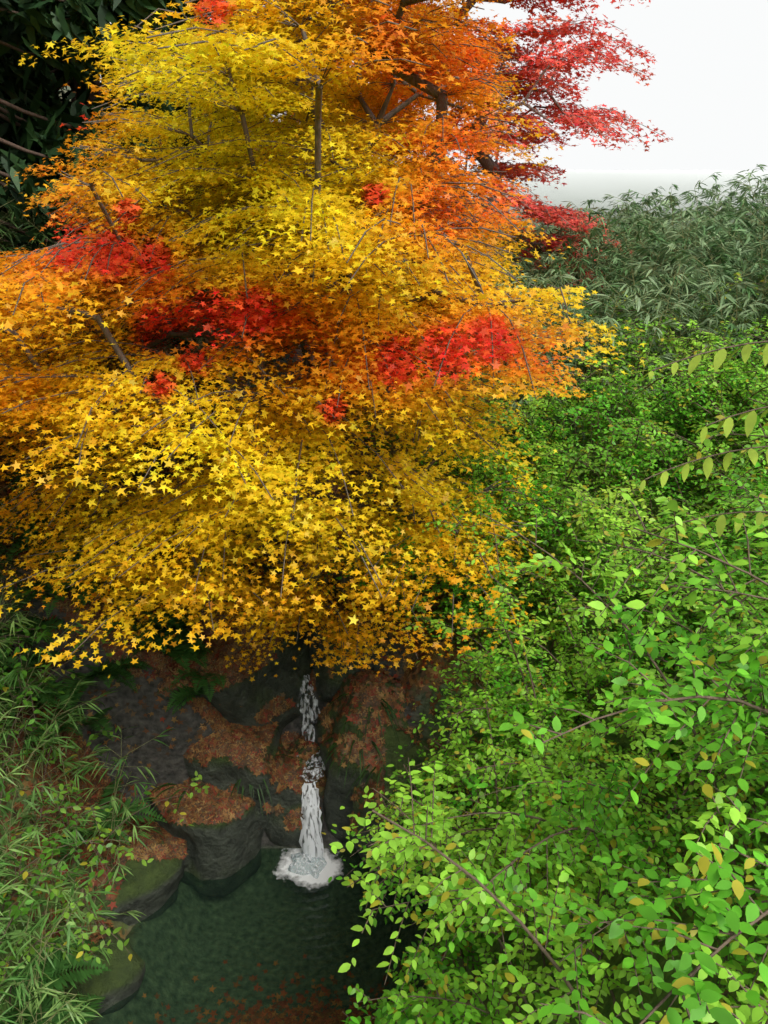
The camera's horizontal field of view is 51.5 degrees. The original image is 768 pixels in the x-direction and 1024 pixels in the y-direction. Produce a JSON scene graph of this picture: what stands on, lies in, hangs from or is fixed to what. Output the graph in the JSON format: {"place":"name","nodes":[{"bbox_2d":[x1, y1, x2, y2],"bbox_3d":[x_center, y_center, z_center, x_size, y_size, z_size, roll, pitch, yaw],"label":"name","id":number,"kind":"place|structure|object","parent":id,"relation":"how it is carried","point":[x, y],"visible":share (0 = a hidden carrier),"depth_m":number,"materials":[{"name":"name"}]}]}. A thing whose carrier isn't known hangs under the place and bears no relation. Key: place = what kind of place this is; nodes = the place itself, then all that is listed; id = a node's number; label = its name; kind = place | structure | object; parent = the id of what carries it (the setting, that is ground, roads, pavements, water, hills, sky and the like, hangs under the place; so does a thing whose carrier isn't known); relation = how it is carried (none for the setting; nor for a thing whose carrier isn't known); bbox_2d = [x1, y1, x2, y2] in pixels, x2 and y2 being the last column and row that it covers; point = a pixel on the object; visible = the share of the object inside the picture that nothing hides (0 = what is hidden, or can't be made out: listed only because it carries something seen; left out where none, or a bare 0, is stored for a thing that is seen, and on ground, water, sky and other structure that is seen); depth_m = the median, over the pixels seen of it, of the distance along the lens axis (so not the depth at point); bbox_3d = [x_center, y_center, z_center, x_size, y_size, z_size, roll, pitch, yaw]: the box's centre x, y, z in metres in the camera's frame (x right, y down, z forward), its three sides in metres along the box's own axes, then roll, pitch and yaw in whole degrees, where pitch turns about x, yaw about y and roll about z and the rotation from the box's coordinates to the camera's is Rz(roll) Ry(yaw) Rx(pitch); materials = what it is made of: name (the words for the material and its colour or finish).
{"place":"outdoors","nodes":[
{"label":"outdoors","id":0,"kind":"place"},
{"bbox_2d":[0,462,244,750],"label":"ferns bank","id":1,"kind":"structure","parent":0,"point":[184,650],"depth_m":8.42,"materials":[{"name":"green plant"}]},
{"bbox_2d":[275,848,340,888],"bbox_3d":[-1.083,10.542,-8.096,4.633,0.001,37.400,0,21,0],"label":"foam","id":2,"kind":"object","parent":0,"point":[330,867],"depth_m":9.06,"materials":[{"name":"grey liquid"}]},
{"bbox_2d":[299,781,323,862],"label":"waterfall","id":3,"kind":"structure","parent":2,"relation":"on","point":[309,845],"depth_m":9.09,"materials":[{"name":"white liquid"}]},
{"bbox_2d":[0,86,767,1023],"bbox_3d":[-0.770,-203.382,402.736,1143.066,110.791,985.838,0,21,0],"label":"ground","id":4,"kind":"structure","parent":0,"point":[264,916],"depth_m":8.73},
{"bbox_2d":[0,22,68,218],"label":"cedar","id":5,"kind":"object","parent":4,"relation":"on","point":[12,81],"visible":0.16,"depth_m":11.83,"materials":[{"name":"green plant"}]},
{"bbox_2d":[0,648,166,1023],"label":"ferns","id":6,"kind":"object","parent":4,"relation":"on","point":[50,971],"visible":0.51,"depth_m":6.93,"materials":[{"name":"green plant"}]},
{"bbox_2d":[0,525,174,1023],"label":"sasa leaves","id":7,"kind":"object","parent":4,"relation":"on","point":[14,934],"visible":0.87,"depth_m":7.13,"materials":[{"name":"green plant"}]},
{"bbox_2d":[16,19,182,116],"bbox_3d":[-7.386,-18.398,13.973,7.526,25.678,8.038,0,21,0],"label":"cedar","id":8,"kind":"object","parent":4,"relation":"on","point":[51,69],"depth_m":17.12,"materials":[{"name":"green plant"}]},
{"bbox_2d":[0,576,209,1002],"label":"grass","id":9,"kind":"structure","parent":4,"relation":"on","point":[15,912],"depth_m":7.12,"materials":[{"name":"green plant"}]},
{"bbox_2d":[65,924,144,1017],"bbox_3d":[-2.896,4.480,7.781,1.046,0.643,0.903,1,0,40],"label":"boulder","id":10,"kind":"object","parent":4,"relation":"on","point":[117,986],"visible":0.38,"depth_m":7.54,"materials":[{"name":"green stone"}]},
{"bbox_2d":[0,0,219,316],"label":"cedar","id":11,"kind":"object","parent":4,"relation":"on","point":[49,136],"depth_m":10.51,"materials":[{"name":"plant"}]},
{"bbox_2d":[0,172,242,689],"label":"branches","id":12,"kind":"object","parent":4,"relation":"on","point":[196,339],"visible":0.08,"depth_m":9.89,"materials":[{"name":"plant"}]},
{"bbox_2d":[0,167,248,669],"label":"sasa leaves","id":13,"kind":"object","parent":4,"relation":"on","point":[8,236],"visible":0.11,"depth_m":9.72,"materials":[{"name":"plant"}]},
{"bbox_2d":[0,0,273,300],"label":"cedar","id":14,"kind":"object","parent":4,"relation":"on","point":[5,29],"depth_m":13.87,"materials":[{"name":"green plant"}]},
{"bbox_2d":[93,819,186,925],"bbox_3d":[-2.981,4.009,8.715,1.594,1.068,1.264,-16,34,-39],"label":"mossy boulder","id":15,"kind":"object","parent":4,"relation":"on","point":[150,890],"visible":0.28,"depth_m":8.36,"materials":[{"name":"green stone"}]},
{"bbox_2d":[157,680,202,699],"bbox_3d":[-2.401,2.038,9.878,1.773,1.728,1.774,27,45,35],"label":"rock slab","id":16,"kind":"object","parent":4,"relation":"on","point":[167,697],"visible":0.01,"depth_m":8.75,"materials":[{"name":"grey stone"}]},
{"bbox_2d":[150,782,262,896],"bbox_3d":[-2.106,3.683,9.469,1.310,1.625,1.477,-17,30,-37],"label":"fallen rock","id":17,"kind":"object","parent":4,"relation":"on","point":[222,859],"visible":0.38,"depth_m":8.91,"materials":[{"name":"grey stone"}]},
{"bbox_2d":[35,592,387,861],"bbox_3d":[-1.752,2.350,8.871,3.869,3.274,2.257,-4,21,-11],"label":"rock face","id":18,"kind":"object","parent":4,"relation":"on","point":[200,808],"visible":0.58,"depth_m":8.83,"materials":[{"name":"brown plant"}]},
{"bbox_2d":[184,723,285,834],"bbox_3d":[-1.691,3.205,9.772,1.648,2.074,1.639,4,37,14],"label":"fallen rock","id":19,"kind":"object","parent":4,"relation":"on","point":[220,772],"visible":0.22,"depth_m":8.95,"materials":[{"name":"grey stone"}]},
{"bbox_2d":[189,557,311,729],"bbox_3d":[-1.700,1.782,9.929,1.786,2.246,2.078,7,37,38],"label":"rock","id":20,"kind":"object","parent":4,"relation":"on","point":[249,697],"visible":0.22,"depth_m":9.23,"materials":[{"name":"grey stone"}]},
{"bbox_2d":[300,677,319,741],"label":"waterfall","id":21,"kind":"structure","parent":20,"relation":"attached to","point":[314,705],"depth_m":9.43,"materials":[{"name":"white liquid"}]},
{"bbox_2d":[0,333,508,965],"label":"fallen leaves","id":22,"kind":"object","parent":4,"relation":"on","point":[390,701],"visible":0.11,"depth_m":8.80,"materials":[{"name":"plant"}]},
{"bbox_2d":[149,1,366,365],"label":"cedar","id":23,"kind":"object","parent":4,"relation":"on","point":[227,177],"depth_m":18.42,"materials":[{"name":"plant"}]},
{"bbox_2d":[128,954,402,1023],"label":"sunken leaves","id":24,"kind":"object","parent":4,"relation":"on","point":[323,1017],"visible":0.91,"depth_m":7.97,"materials":[{"name":"brown plant"}]},
{"bbox_2d":[264,731,322,846],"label":"ledge rock","id":25,"kind":"object","parent":4,"relation":"on","point":[277,834],"visible":0.18,"depth_m":9.17,"materials":[{"name":"grey stone"}]},
{"bbox_2d":[300,750,324,781],"bbox_3d":[-0.800,2.922,9.276,0.453,0.170,0.506,0,21,0],"label":"waterfall ledge","id":26,"kind":"object","parent":25,"relation":"attached to","point":[315,769],"visible":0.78,"depth_m":9.17,"materials":[{"name":"white liquid"}]},
{"bbox_2d":[139,693,466,832],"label":"sedge tufts","id":27,"kind":"object","parent":4,"relation":"on","point":[335,743],"visible":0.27,"depth_m":8.77,"materials":[{"name":"green plant"}]},
{"bbox_2d":[289,847,324,877],"bbox_3d":[-0.831,4.034,9.155,0.443,0.203,0.565,28,21,33],"label":"foam mound","id":28,"kind":"object","parent":4,"relation":"on","point":[291,865],"visible":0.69,"depth_m":9.06,"materials":[{"name":"white liquid"}]},
{"bbox_2d":[158,0,471,402],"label":"maple","id":29,"kind":"object","parent":4,"relation":"on","point":[430,7],"depth_m":16.69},
{"bbox_2d":[0,0,644,681],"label":"maple","id":30,"kind":"object","parent":4,"relation":"on","point":[276,464],"depth_m":6.13,"materials":[{"name":"yellow plant"}]},
{"bbox_2d":[303,565,421,702],"bbox_3d":[-0.116,1.499,10.083,2.103,1.876,1.588,-6,4,-27],"label":"rock","id":31,"kind":"object","parent":4,"relation":"on","point":[327,689],"visible":0.13,"depth_m":9.32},
{"bbox_2d":[314,673,420,843],"bbox_3d":[-0.046,3.041,9.537,1.682,2.438,1.430,10,30,6],"label":"fallen rock","id":32,"kind":"object","parent":4,"relation":"on","point":[336,794],"visible":0.25,"depth_m":8.89,"materials":[{"name":"grey stone"}]},
{"bbox_2d":[352,740,475,898],"bbox_3d":[0.371,3.507,9.139,1.493,2.157,1.357,-3,20,10],"label":"fallen rock","id":33,"kind":"object","parent":4,"relation":"on","point":[411,753],"visible":0.18,"depth_m":8.64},
{"bbox_2d":[245,0,672,356],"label":"maple","id":34,"kind":"object","parent":4,"relation":"on","point":[565,28],"depth_m":12.37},
{"bbox_2d":[317,316,767,1023],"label":"bush","id":35,"kind":"object","parent":4,"relation":"on","point":[711,908],"depth_m":4.39,"materials":[{"name":"green plant"}]},
{"bbox_2d":[340,271,767,712],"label":"bush","id":36,"kind":"object","parent":4,"relation":"on","point":[588,661],"depth_m":8.60,"materials":[{"name":"green plant"}]},
{"bbox_2d":[417,164,767,473],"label":"thicket","id":37,"kind":"object","parent":4,"relation":"on","point":[679,273],"visible":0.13,"depth_m":11.38,"materials":[{"name":"plant"}]},
{"bbox_2d":[100,0,767,170],"label":"sky","id":38,"kind":"structure","parent":0,"point":[707,91],"materials":[{"name":"white"}]},
{"bbox_2d":[644,341,767,528],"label":"twigs","id":39,"kind":"object","parent":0,"point":[711,424],"visible":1,"depth_m":3.15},
{"bbox_2d":[621,343,767,539],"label":"leaves","id":40,"kind":"object","parent":39,"relation":"attached to","point":[727,424],"visible":0.94,"depth_m":3.10,"materials":[{"name":"green plant"}]}
]}

